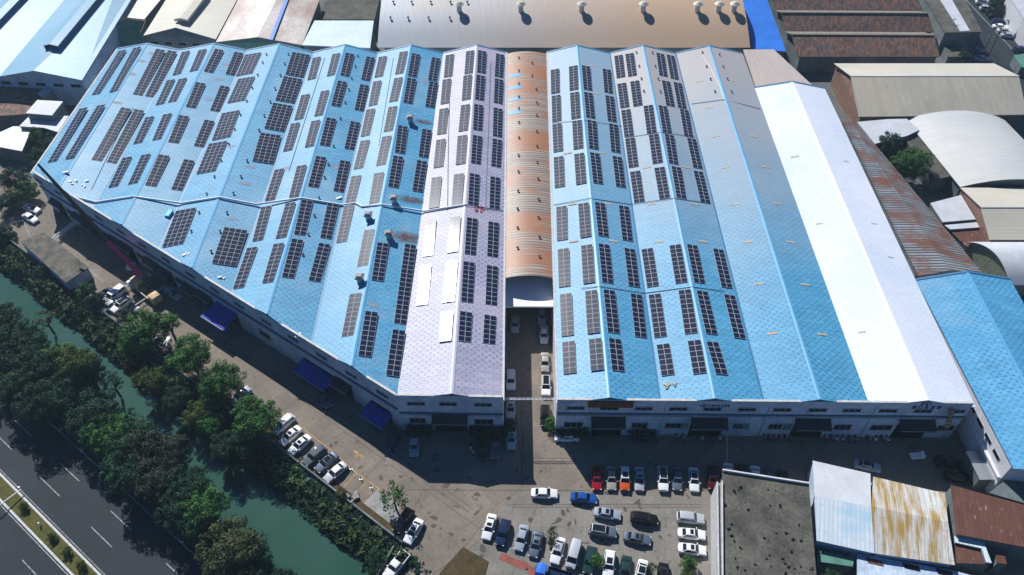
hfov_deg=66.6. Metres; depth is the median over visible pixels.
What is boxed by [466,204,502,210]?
roof cable
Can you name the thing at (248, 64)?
solar array
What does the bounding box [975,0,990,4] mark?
parked suv
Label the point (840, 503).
patchwork shed
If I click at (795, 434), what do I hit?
loading door
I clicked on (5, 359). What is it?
tree
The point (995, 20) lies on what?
parked suv
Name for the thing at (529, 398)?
lattice beam
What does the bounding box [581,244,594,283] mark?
solar array
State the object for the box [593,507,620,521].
parked car
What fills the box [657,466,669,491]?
parked suv
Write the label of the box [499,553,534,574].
red paving strip
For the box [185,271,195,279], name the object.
window
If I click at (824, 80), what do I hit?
ground
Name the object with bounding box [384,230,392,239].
exhaust hood
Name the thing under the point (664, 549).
parking lot
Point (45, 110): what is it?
outhouse
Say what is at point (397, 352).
solar array
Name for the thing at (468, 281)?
solar array
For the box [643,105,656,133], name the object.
solar array
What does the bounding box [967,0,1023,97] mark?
street
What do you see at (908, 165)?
tree
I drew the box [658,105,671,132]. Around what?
solar array
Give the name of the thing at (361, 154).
solar array
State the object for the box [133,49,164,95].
solar array
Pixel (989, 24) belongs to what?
street line
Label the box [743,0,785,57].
awning roof
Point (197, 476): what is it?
tree
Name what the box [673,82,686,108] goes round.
solar array
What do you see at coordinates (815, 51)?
tiled shed
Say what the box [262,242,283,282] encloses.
solar array
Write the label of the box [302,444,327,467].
parked suv
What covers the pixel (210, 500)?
tree
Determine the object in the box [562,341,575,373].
solar array
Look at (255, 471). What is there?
bank undergrowth
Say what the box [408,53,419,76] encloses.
solar array
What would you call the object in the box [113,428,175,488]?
tree
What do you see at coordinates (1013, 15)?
building
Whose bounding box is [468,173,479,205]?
solar array
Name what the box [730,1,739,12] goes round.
mushroom vent
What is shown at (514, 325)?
parked car
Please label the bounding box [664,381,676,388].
roof debris
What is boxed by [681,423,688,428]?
window
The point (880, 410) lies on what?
window
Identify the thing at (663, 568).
parked car
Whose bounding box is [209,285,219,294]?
window
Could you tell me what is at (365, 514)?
retaining wall
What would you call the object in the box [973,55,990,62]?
parked car
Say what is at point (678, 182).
solar array
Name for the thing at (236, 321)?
loading door
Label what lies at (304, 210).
solar array
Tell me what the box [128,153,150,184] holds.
solar array
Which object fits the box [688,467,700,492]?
parked car
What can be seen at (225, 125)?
solar array
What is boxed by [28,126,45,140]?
tree
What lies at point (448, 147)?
roof conduit
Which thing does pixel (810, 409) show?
window
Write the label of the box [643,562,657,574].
shrub
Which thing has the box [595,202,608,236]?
solar array
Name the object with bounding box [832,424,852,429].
window
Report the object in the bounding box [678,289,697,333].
solar array
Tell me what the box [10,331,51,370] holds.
tree
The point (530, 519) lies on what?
oil stains
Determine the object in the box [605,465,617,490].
parked car
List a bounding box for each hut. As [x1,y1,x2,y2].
[21,232,92,291]
[815,550,853,572]
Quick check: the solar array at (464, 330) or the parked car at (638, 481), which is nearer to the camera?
the parked car at (638, 481)
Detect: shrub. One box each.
[17,502,28,511]
[45,531,57,541]
[59,546,72,556]
[75,559,86,569]
[335,488,346,498]
[404,424,417,435]
[411,424,425,437]
[421,424,435,436]
[467,425,481,437]
[476,425,489,436]
[485,425,497,436]
[495,425,506,438]
[501,418,516,434]
[544,415,554,430]
[546,525,557,545]
[553,426,565,436]
[561,428,574,435]
[573,427,582,438]
[578,427,592,437]
[588,553,604,569]
[626,429,640,437]
[634,427,647,437]
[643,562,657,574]
[644,428,657,437]
[678,554,698,572]
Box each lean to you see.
[841,119,980,277]
[929,195,974,225]
[944,221,979,232]
[947,545,990,573]
[950,229,985,252]
[951,536,991,563]
[987,552,1006,572]
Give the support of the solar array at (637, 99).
on the warehouse at (843, 335)
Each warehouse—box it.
[30,43,506,430]
[546,45,975,437]
[915,270,1023,493]
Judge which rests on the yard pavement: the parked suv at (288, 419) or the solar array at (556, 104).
the parked suv at (288, 419)
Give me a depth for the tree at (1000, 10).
247.13 m
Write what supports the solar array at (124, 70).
on the warehouse at (454, 384)
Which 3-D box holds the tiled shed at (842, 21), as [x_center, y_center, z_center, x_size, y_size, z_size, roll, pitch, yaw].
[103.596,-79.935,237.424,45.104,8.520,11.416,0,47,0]
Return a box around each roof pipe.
[78,196,341,205]
[342,202,465,211]
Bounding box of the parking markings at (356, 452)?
[282,413,704,561]
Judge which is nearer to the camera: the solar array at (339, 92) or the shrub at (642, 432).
the shrub at (642, 432)
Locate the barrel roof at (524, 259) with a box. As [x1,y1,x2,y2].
[505,51,552,277]
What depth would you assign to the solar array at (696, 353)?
140.68 m
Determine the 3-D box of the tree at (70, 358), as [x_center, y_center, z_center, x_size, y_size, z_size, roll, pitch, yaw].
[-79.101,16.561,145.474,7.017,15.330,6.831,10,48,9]
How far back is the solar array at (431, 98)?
200.70 m
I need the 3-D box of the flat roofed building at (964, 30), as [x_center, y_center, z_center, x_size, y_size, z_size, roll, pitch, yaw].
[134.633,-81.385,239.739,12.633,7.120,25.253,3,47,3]
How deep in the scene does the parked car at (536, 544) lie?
127.39 m
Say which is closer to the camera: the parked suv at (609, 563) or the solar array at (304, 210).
the parked suv at (609, 563)
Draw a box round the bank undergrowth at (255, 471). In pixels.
[0,238,430,574]
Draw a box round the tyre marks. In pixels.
[219,340,701,511]
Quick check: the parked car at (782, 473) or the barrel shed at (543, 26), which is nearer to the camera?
the parked car at (782, 473)
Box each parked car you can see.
[21,212,38,223]
[22,203,41,214]
[97,287,111,303]
[98,297,118,313]
[163,286,182,300]
[229,386,251,405]
[278,424,302,446]
[287,433,312,455]
[314,451,338,473]
[323,461,348,483]
[403,517,424,544]
[408,435,419,456]
[481,513,496,540]
[505,397,515,418]
[505,428,516,449]
[510,314,519,332]
[513,524,529,551]
[528,530,543,558]
[531,487,557,499]
[537,308,546,324]
[539,325,548,343]
[539,352,549,371]
[549,536,565,564]
[554,431,579,442]
[570,491,596,504]
[591,465,602,490]
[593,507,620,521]
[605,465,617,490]
[618,555,631,574]
[623,531,651,546]
[631,432,656,443]
[633,466,645,491]
[635,558,648,574]
[657,562,668,574]
[671,466,683,491]
[677,527,705,541]
[678,543,706,556]
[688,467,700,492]
[722,462,732,469]
[736,463,746,471]
[749,465,759,473]
[763,467,774,476]
[776,469,787,478]
[853,459,880,473]
[970,47,985,53]
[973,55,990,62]
[992,23,1008,29]
[996,27,1010,32]
[1000,32,1013,38]
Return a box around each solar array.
[47,107,87,162]
[65,104,105,158]
[91,107,130,161]
[92,49,126,94]
[106,109,143,163]
[108,156,131,187]
[109,46,140,92]
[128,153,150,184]
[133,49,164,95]
[133,116,153,143]
[145,50,176,97]
[145,154,169,185]
[152,113,171,140]
[156,79,174,104]
[162,207,195,247]
[168,78,186,102]
[168,115,188,142]
[171,159,193,190]
[172,50,189,75]
[186,82,205,107]
[189,49,206,71]
[194,120,214,146]
[196,141,226,173]
[204,49,223,72]
[210,85,229,111]
[212,110,239,139]
[212,227,247,265]
[225,52,242,74]
[227,76,254,102]
[233,246,257,288]
[236,52,260,75]
[252,132,280,163]
[252,205,270,241]
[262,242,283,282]
[264,102,291,130]
[265,168,283,200]
[275,76,301,102]
[276,202,295,237]
[282,238,302,277]
[283,122,299,150]
[285,52,309,76]
[289,164,306,197]
[294,94,309,119]
[294,199,312,235]
[305,120,319,146]
[307,56,320,79]
[308,156,325,187]
[309,243,329,281]
[314,90,328,115]
[320,117,335,145]
[320,203,337,238]
[327,53,339,75]
[331,80,346,106]
[333,160,349,191]
[336,205,353,242]
[340,53,353,76]
[342,293,360,336]
[344,121,359,149]
[345,175,360,202]
[353,140,369,168]
[354,84,368,110]
[357,229,374,266]
[358,311,377,356]
[360,108,374,136]
[361,56,374,80]
[368,80,381,105]
[369,172,383,203]
[371,242,388,280]
[374,56,386,76]
[376,135,391,165]
[384,106,396,131]
[386,329,404,376]
[388,155,402,187]
[389,77,402,101]
[394,244,415,324]
[395,51,407,73]
[395,125,407,153]
[403,77,415,103]
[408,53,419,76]
[412,160,426,191]
[416,264,430,305]
[418,129,431,157]
[422,219,435,256]
[425,81,437,107]
[428,57,439,80]
[429,176,441,207]
[433,139,445,167]
[437,107,448,134]
[439,311,452,341]
[440,78,450,103]
[442,260,457,301]
[444,54,453,76]
[447,216,460,252]
[451,173,463,205]
[456,135,466,163]
[458,104,469,131]
[458,311,471,341]
[461,261,474,302]
[462,74,471,99]
[464,50,474,73]
[465,217,477,254]
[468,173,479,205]
[471,135,481,164]
[473,104,483,130]
[475,74,484,100]
[477,50,486,73]
[483,314,495,344]
[485,265,497,305]
[487,221,498,257]
[489,176,499,208]
[491,138,501,167]
[493,107,502,137]
[494,78,503,103]
[495,53,503,77]
[551,69,559,93]
[551,94,561,121]
[552,123,562,151]
[554,156,564,187]
[556,205,567,240]
[558,248,569,286]
[560,293,573,336]
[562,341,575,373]
[569,65,578,90]
[570,91,580,118]
[572,119,582,148]
[574,152,585,183]
[578,202,590,237]
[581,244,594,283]
[582,65,591,90]
[584,92,594,117]
[585,290,599,333]
[587,119,598,149]
[589,338,603,370]
[590,152,602,183]
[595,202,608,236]
[598,243,613,283]
[602,68,612,93]
[603,289,619,333]
[605,95,616,121]
[609,123,620,152]
[609,338,624,371]
[612,156,625,187]
[614,55,625,77]
[617,82,629,107]
[619,205,632,240]
[621,109,633,136]
[624,248,639,286]
[625,53,636,76]
[625,137,638,167]
[630,80,642,106]
[630,170,644,202]
[630,293,646,337]
[641,248,658,286]
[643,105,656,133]
[648,293,666,337]
[649,134,662,163]
[654,166,669,198]
[656,53,667,76]
[657,343,674,375]
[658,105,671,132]
[662,80,674,106]
[665,134,678,164]
[666,54,678,79]
[669,244,687,282]
[671,166,686,198]
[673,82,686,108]
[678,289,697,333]
[680,109,692,136]
[687,138,702,168]
[687,244,704,283]
[688,339,706,373]
[693,170,709,202]
[696,290,717,334]
[706,341,727,374]
[713,248,731,287]
[724,294,745,338]
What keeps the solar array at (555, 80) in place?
on the warehouse at (843, 335)
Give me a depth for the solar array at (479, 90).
200.63 m
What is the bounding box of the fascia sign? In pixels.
[588,401,633,407]
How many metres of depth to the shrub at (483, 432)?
141.43 m
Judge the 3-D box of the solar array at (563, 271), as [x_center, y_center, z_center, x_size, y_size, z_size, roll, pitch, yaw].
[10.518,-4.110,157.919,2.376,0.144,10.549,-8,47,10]
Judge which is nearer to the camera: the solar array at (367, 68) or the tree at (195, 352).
the tree at (195, 352)
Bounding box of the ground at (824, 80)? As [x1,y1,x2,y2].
[0,0,1023,572]
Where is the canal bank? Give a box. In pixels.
[1,242,403,556]
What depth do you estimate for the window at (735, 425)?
140.51 m
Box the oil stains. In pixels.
[138,293,689,570]
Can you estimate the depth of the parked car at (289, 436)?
141.69 m
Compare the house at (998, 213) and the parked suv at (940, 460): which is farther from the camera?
the house at (998, 213)
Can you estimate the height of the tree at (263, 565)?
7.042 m
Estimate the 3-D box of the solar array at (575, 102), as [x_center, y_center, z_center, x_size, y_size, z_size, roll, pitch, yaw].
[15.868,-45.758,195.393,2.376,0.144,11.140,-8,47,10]
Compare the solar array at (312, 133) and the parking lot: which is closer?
the parking lot
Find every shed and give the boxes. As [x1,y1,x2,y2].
[0,0,132,104]
[121,0,164,28]
[143,0,237,48]
[216,0,320,48]
[302,21,375,50]
[377,0,749,53]
[768,0,922,19]
[775,10,933,43]
[784,31,939,71]
[807,461,874,560]
[830,63,1023,128]
[857,117,918,154]
[871,477,954,569]
[907,110,1023,196]
[945,485,1023,561]
[966,242,1023,295]
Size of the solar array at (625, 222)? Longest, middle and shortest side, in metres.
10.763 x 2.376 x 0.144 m
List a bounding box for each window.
[0,81,11,84]
[18,82,29,85]
[35,82,46,85]
[52,83,63,86]
[70,84,81,87]
[135,251,143,259]
[160,255,170,264]
[173,275,183,284]
[178,42,186,45]
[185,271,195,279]
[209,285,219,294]
[234,301,244,310]
[258,328,270,340]
[260,317,271,326]
[287,334,298,343]
[315,351,327,361]
[344,369,357,379]
[376,389,388,399]
[407,402,425,405]
[409,417,426,423]
[439,402,457,405]
[474,403,492,406]
[474,419,493,424]
[563,422,583,427]
[566,406,584,409]
[600,408,618,409]
[631,422,647,427]
[634,407,652,410]
[664,423,681,428]
[668,407,687,410]
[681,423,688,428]
[702,407,721,410]
[731,423,742,428]
[737,407,756,411]
[741,423,750,429]
[767,424,783,429]
[772,408,792,411]
[782,424,792,429]
[807,408,827,411]
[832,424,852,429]
[842,408,861,412]
[868,424,893,430]
[877,409,898,412]
[913,409,933,412]
[936,425,955,430]
[948,409,966,413]
[976,416,983,429]
[984,432,991,444]
[992,448,999,460]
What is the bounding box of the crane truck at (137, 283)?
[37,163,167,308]
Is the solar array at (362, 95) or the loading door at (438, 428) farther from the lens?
the solar array at (362, 95)
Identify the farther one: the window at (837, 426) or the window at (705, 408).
the window at (837, 426)
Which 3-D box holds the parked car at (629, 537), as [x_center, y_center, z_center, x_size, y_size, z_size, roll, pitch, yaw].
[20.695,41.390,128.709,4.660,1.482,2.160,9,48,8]
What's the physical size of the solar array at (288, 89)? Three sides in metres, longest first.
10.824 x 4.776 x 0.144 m
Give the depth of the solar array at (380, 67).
209.77 m
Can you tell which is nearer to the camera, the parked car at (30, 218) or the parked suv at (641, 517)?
the parked suv at (641, 517)
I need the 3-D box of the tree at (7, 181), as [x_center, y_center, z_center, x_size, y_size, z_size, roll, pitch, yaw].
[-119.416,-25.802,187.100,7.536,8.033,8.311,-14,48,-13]
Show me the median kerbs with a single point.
(54, 529)
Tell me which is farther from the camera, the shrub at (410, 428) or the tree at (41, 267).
the tree at (41, 267)
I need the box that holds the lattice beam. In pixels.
[505,398,554,399]
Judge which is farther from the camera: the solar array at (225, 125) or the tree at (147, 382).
the solar array at (225, 125)
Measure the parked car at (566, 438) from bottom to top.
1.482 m
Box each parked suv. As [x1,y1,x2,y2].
[109,295,132,313]
[271,413,295,434]
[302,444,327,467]
[387,427,398,451]
[392,507,414,534]
[477,436,488,459]
[495,518,511,546]
[505,369,515,390]
[539,404,549,426]
[540,375,551,396]
[582,545,597,574]
[588,523,616,539]
[602,549,615,574]
[619,465,630,491]
[630,511,657,526]
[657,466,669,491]
[676,511,704,525]
[707,465,719,490]
[934,454,963,470]
[943,469,972,485]
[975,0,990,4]
[979,4,994,11]
[985,8,995,14]
[987,12,1002,18]
[991,17,1005,24]
[1012,45,1023,52]
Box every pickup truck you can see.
[382,549,410,574]
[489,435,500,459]
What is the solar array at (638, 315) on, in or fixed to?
on the warehouse at (843, 335)
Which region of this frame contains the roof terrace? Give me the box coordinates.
[320,0,380,33]
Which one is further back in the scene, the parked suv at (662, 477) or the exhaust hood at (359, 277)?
the exhaust hood at (359, 277)
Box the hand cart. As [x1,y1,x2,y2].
[909,450,925,460]
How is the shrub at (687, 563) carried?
on the parking lot
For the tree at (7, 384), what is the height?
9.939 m
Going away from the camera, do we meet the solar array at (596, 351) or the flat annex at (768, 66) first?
the solar array at (596, 351)
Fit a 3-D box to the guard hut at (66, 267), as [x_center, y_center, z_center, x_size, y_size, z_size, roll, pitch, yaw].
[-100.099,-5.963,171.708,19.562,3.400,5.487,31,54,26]
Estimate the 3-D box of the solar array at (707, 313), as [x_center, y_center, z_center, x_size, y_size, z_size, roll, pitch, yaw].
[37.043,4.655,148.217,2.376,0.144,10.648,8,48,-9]
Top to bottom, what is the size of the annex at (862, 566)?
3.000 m
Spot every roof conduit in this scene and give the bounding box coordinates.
[91,108,132,189]
[289,58,324,169]
[379,58,393,142]
[447,101,449,209]
[485,65,490,206]
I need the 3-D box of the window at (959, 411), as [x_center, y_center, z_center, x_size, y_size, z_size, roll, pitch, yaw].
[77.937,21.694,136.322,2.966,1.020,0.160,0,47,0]
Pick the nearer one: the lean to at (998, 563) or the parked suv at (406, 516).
the lean to at (998, 563)
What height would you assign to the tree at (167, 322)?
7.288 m
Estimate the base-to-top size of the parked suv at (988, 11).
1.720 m
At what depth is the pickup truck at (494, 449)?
139.52 m
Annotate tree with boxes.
[0,166,31,193]
[0,188,22,214]
[0,222,17,241]
[0,302,23,331]
[0,317,45,358]
[0,342,26,374]
[0,366,39,404]
[9,349,60,394]
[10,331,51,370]
[10,382,60,427]
[13,180,40,200]
[24,147,44,167]
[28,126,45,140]
[31,309,55,334]
[32,263,50,278]
[35,132,54,150]
[35,341,82,377]
[36,369,94,419]
[55,344,101,398]
[63,388,125,440]
[66,355,106,390]
[74,282,95,297]
[78,412,131,458]
[82,292,108,311]
[98,450,153,497]
[99,370,123,397]
[105,414,161,463]
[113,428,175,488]
[115,305,138,325]
[117,308,169,354]
[117,331,144,358]
[130,366,168,395]
[131,456,186,506]
[145,433,192,476]
[153,312,180,339]
[153,481,200,532]
[156,463,213,505]
[161,385,192,416]
[163,332,211,374]
[176,504,216,544]
[179,482,232,532]
[180,399,212,431]
[194,514,267,574]
[195,410,224,438]
[196,358,246,407]
[209,430,243,464]
[229,542,274,574]
[230,395,282,439]
[233,425,271,455]
[269,567,297,574]
[364,548,388,574]
[379,478,408,513]
[821,569,842,574]
[879,131,903,156]
[890,145,934,178]
[959,48,972,62]
[987,0,1005,10]
[994,4,1005,14]
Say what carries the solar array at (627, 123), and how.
on the warehouse at (843, 335)
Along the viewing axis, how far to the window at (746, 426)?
140.58 m
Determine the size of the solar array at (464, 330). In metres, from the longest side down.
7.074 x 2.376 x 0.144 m
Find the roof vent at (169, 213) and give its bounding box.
[164,209,172,217]
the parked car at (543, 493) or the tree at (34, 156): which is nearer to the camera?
the parked car at (543, 493)
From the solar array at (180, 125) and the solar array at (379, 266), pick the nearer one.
the solar array at (379, 266)
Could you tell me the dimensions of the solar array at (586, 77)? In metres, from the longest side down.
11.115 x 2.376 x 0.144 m
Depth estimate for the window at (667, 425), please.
140.72 m
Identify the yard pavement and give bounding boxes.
[0,163,1023,574]
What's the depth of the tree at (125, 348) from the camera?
152.88 m
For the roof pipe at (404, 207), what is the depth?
169.39 m
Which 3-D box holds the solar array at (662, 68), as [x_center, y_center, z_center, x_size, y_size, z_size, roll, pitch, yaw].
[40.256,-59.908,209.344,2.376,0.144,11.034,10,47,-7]
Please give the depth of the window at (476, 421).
141.25 m
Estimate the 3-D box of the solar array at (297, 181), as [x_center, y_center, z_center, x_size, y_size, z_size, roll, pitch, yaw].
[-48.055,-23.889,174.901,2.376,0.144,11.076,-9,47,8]
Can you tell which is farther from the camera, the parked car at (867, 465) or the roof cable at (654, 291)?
the roof cable at (654, 291)
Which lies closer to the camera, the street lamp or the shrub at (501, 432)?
the street lamp
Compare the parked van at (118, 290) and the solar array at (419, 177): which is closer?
the parked van at (118, 290)
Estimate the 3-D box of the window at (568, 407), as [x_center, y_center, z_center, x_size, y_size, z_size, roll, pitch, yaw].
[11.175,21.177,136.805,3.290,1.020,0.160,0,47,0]
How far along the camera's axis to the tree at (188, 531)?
123.14 m
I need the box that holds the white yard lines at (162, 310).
[22,219,389,463]
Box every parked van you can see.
[103,283,127,301]
[565,538,582,569]
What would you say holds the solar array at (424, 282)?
on the warehouse at (454, 384)
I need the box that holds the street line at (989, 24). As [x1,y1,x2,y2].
[966,0,1017,54]
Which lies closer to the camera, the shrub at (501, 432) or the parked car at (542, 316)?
the shrub at (501, 432)
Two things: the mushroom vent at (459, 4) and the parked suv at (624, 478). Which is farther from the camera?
the mushroom vent at (459, 4)
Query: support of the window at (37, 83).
in the shed at (63, 50)
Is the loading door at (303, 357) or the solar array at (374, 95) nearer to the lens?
the loading door at (303, 357)
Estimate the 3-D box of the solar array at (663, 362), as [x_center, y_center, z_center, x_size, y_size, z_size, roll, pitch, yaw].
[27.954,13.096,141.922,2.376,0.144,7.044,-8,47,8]
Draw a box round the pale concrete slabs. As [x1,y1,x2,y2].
[364,489,399,536]
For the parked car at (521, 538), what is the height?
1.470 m
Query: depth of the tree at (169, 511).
124.98 m
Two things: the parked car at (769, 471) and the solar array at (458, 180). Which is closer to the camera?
the parked car at (769, 471)
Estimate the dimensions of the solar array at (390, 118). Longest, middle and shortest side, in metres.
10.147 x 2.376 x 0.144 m
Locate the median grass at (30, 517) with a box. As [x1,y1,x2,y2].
[0,476,97,574]
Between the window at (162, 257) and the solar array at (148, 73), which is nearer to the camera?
the window at (162, 257)
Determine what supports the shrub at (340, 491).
on the yard pavement
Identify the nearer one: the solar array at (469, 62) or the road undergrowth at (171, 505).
the road undergrowth at (171, 505)
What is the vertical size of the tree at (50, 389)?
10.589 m
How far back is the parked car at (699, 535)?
128.82 m
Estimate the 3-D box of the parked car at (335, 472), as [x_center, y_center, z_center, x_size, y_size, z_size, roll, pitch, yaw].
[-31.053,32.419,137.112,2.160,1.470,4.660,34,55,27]
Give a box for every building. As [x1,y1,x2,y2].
[711,469,815,574]
[920,0,981,52]
[1001,0,1023,45]
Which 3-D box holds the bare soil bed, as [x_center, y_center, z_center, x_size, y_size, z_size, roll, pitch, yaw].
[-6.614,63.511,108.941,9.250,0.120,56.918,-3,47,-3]
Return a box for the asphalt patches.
[128,518,179,565]
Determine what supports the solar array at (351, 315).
on the warehouse at (454, 384)
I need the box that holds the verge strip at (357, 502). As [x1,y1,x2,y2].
[150,345,401,536]
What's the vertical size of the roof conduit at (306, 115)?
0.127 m
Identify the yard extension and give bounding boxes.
[380,533,479,574]
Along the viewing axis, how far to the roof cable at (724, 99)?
196.85 m
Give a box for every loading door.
[59,205,69,218]
[127,249,139,262]
[166,275,177,287]
[204,299,213,306]
[232,317,241,327]
[303,357,332,376]
[346,388,354,399]
[370,399,392,423]
[435,426,467,430]
[591,430,620,434]
[687,425,720,435]
[788,423,821,436]
[889,423,923,437]
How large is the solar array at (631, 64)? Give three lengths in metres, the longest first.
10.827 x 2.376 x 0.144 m
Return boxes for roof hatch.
[865,557,883,566]
[902,562,920,571]
[936,568,952,574]
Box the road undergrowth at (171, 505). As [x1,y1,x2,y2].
[7,335,278,573]
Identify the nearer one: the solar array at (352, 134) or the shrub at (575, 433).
the shrub at (575, 433)
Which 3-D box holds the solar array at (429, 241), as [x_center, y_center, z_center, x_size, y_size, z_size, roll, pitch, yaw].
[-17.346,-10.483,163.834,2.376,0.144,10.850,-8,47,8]
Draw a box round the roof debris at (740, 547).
[724,486,813,574]
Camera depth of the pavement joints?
139.59 m
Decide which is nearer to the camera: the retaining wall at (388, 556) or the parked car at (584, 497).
the retaining wall at (388, 556)
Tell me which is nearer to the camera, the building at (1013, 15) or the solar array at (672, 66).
the solar array at (672, 66)
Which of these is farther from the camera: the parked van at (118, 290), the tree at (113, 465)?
the parked van at (118, 290)
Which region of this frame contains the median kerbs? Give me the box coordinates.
[0,473,100,574]
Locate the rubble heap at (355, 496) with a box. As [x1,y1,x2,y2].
[336,491,359,504]
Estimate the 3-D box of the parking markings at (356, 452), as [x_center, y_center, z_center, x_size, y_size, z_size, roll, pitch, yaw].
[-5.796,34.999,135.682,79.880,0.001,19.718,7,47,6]
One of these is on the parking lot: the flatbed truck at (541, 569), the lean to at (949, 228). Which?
the flatbed truck at (541, 569)
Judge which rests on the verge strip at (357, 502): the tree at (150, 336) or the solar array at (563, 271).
the tree at (150, 336)
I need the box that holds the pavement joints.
[73,235,590,574]
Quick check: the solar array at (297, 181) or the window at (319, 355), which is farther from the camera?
the solar array at (297, 181)
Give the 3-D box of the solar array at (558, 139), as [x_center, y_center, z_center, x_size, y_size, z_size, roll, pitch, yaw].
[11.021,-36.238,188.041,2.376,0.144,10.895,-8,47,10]
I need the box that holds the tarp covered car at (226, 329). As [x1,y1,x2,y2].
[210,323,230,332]
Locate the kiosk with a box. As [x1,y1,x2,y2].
[1009,54,1023,76]
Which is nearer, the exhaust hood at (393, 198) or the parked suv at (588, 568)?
the parked suv at (588, 568)
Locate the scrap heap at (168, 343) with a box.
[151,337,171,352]
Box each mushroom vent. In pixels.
[454,1,463,12]
[516,1,525,12]
[577,1,586,12]
[639,1,648,12]
[693,1,703,12]
[715,1,724,12]
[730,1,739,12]
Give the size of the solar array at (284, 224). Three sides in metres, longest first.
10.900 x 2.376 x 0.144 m
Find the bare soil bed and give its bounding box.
[439,547,488,574]
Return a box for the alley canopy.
[505,276,552,323]
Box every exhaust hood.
[354,273,364,283]
[363,211,372,220]
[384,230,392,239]
[389,195,397,204]
[406,115,413,123]
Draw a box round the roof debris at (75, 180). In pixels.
[68,179,87,186]
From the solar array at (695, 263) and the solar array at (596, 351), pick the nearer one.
the solar array at (596, 351)
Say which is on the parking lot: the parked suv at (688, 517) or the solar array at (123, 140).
the parked suv at (688, 517)
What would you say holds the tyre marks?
on the yard pavement
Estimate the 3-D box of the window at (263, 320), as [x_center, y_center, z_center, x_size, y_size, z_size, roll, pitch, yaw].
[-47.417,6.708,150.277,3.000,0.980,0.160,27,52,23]
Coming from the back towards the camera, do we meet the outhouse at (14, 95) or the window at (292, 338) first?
the outhouse at (14, 95)
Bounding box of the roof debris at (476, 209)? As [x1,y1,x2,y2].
[475,206,484,211]
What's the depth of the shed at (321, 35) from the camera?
226.27 m
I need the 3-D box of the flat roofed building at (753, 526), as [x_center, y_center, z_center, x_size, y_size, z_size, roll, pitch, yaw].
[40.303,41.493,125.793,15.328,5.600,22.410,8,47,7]
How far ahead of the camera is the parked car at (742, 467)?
137.25 m
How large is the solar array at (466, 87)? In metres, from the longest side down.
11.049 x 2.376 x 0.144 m
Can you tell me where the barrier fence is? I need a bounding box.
[51,220,77,240]
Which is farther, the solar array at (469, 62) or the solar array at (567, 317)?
the solar array at (469, 62)
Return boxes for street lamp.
[0,486,21,504]
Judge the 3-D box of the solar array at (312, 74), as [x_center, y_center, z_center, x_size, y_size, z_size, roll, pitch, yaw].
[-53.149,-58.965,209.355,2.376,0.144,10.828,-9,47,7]
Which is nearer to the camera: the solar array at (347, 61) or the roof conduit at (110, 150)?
the roof conduit at (110, 150)
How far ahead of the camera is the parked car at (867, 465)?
137.57 m
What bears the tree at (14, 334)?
on the canal bank
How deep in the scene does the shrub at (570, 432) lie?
141.30 m
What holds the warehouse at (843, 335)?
on the yard pavement
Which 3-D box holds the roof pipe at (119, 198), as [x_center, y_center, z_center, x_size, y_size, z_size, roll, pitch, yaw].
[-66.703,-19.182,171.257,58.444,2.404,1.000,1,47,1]
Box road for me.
[0,398,221,574]
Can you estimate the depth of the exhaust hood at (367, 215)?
165.40 m
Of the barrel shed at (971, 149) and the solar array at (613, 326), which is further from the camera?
the barrel shed at (971, 149)
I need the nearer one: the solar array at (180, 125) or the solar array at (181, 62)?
the solar array at (180, 125)
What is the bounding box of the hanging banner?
[944,409,954,429]
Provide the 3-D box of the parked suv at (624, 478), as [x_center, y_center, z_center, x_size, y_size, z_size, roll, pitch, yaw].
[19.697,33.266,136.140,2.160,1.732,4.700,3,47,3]
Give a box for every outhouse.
[0,87,42,103]
[0,103,32,128]
[0,126,36,162]
[19,116,68,141]
[26,100,68,120]
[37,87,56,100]
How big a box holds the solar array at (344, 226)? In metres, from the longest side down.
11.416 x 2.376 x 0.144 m
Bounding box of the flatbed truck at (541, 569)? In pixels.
[534,563,572,574]
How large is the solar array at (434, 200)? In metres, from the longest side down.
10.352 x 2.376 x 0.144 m
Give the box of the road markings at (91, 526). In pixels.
[0,398,215,574]
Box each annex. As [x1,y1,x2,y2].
[743,49,811,85]
[854,553,968,574]
[988,480,1023,504]
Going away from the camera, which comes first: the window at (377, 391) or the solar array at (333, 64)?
the window at (377, 391)
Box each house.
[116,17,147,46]
[899,133,950,191]
[940,45,971,62]
[959,188,1023,241]
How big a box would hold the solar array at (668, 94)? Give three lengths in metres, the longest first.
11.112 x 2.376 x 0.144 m
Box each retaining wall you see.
[2,235,403,546]
[376,545,394,574]
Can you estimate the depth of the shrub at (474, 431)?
141.53 m
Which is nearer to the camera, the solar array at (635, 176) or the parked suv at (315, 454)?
the parked suv at (315, 454)
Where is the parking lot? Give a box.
[468,492,711,574]
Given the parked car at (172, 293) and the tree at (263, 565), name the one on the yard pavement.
the parked car at (172, 293)
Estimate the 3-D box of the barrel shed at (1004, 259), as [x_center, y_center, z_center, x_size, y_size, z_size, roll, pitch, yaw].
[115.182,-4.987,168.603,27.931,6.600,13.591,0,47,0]
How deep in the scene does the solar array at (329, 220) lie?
167.46 m
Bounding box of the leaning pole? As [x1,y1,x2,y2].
[726,431,727,462]
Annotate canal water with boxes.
[0,269,375,574]
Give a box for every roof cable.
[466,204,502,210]
[554,198,704,204]
[581,286,721,292]
[692,99,759,108]

